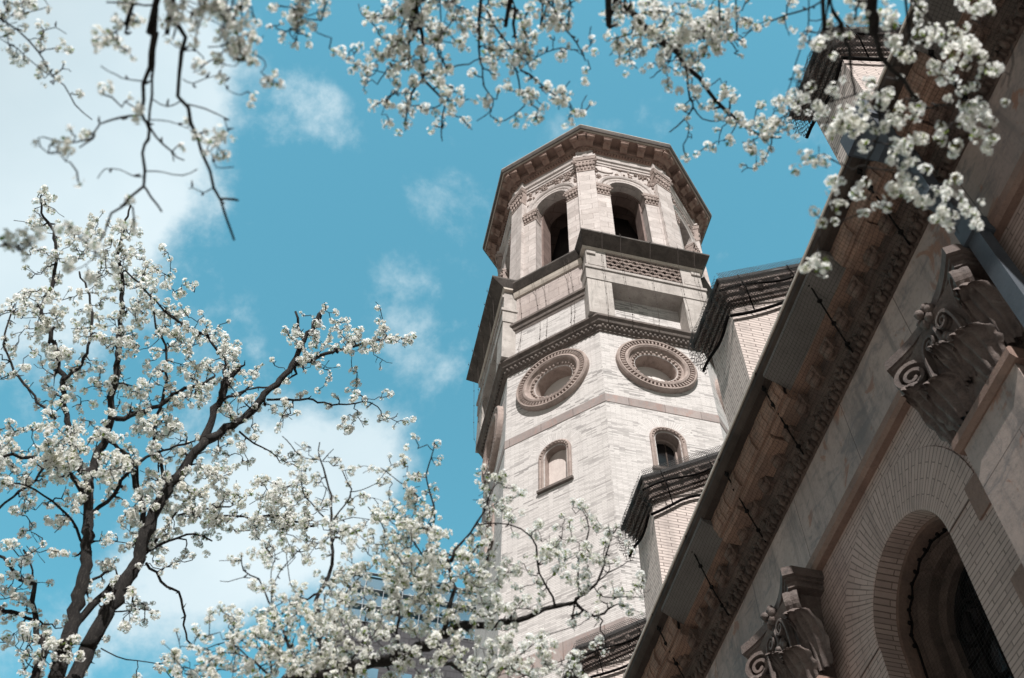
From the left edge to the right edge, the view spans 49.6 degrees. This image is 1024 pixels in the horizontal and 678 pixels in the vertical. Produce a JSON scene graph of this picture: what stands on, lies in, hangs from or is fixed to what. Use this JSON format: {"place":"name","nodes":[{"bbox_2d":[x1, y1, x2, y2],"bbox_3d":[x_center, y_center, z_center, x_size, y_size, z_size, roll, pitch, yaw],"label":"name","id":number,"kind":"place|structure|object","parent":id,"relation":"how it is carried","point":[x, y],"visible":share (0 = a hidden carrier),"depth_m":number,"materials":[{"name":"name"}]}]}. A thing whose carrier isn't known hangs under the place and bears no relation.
{"place":"outdoors","nodes":[
{"label":"outdoors","id":0,"kind":"place"},
{"bbox_2d":[333,571,476,677],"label":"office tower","id":1,"kind":"structure","parent":0,"point":[376,583],"depth_m":170.69,"materials":[{"name":"grey glass"}]},
{"bbox_2d":[357,668,377,677],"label":"window","id":2,"kind":"structure","parent":1,"relation":"in","point":[372,673],"depth_m":161.96,"materials":[{"name":"blue glass"}]},
{"bbox_2d":[393,673,411,677],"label":"window","id":3,"kind":"structure","parent":1,"relation":"in","point":[405,675],"depth_m":162.95,"materials":[{"name":"blue glass"}]},
{"bbox_2d":[0,0,909,677],"label":"sky","id":4,"kind":"structure","parent":0,"point":[345,212],"materials":[{"name":"blue"}]},
{"bbox_2d":[466,124,728,677],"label":"bell tower","id":5,"kind":"structure","parent":0,"point":[599,391],"depth_m":35.30,"materials":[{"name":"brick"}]},
{"bbox_2d":[482,490,497,568],"bbox_3d":[-0.462,5.568,32.655,0.510,2.350,1.860,11,-57,-6],"label":"window","id":6,"kind":"structure","parent":5,"relation":"in","point":[486,549],"depth_m":32.33,"materials":[{"name":"stone"}]},
{"bbox_2d":[527,429,582,494],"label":"window","id":7,"kind":"structure","parent":5,"relation":"in","point":[557,467],"depth_m":31.38,"materials":[{"name":"stone"}]},
{"bbox_2d":[636,419,698,469],"bbox_3d":[4.313,3.124,30.937,1.860,2.350,0.550,11,-57,-6],"label":"window","id":8,"kind":"structure","parent":5,"relation":"in","point":[668,446],"depth_m":31.28,"materials":[{"name":"stone"}]},
{"label":"ground","id":9,"kind":"structure","parent":0,"visible":0},
{"bbox_2d":[561,0,1023,677],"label":"church","id":10,"kind":"structure","parent":9,"relation":"on","point":[847,500],"depth_m":10.07,"materials":[{"name":"stone"}]},
{"bbox_2d":[845,446,1013,677],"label":"window","id":11,"kind":"structure","parent":10,"relation":"in","point":[944,629],"depth_m":9.32,"materials":[{"name":"brick"}]},
{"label":"pavement","id":12,"kind":"structure","parent":0,"visible":0},
{"bbox_2d":[0,184,416,677],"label":"pear tree","id":13,"kind":"object","parent":12,"relation":"on","point":[144,542],"visible":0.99,"depth_m":8.52,"materials":[{"name":"white plant"}]},
{"bbox_2d":[160,433,649,677],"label":"pear tree","id":14,"kind":"object","parent":12,"relation":"on","point":[425,577],"visible":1,"depth_m":5.51,"materials":[{"name":"white plant"}]},
{"bbox_2d":[0,0,1013,285],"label":"pear tree","id":15,"kind":"object","parent":12,"relation":"on","point":[418,16],"visible":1,"depth_m":3.58,"materials":[{"name":"white plant"}]}
]}

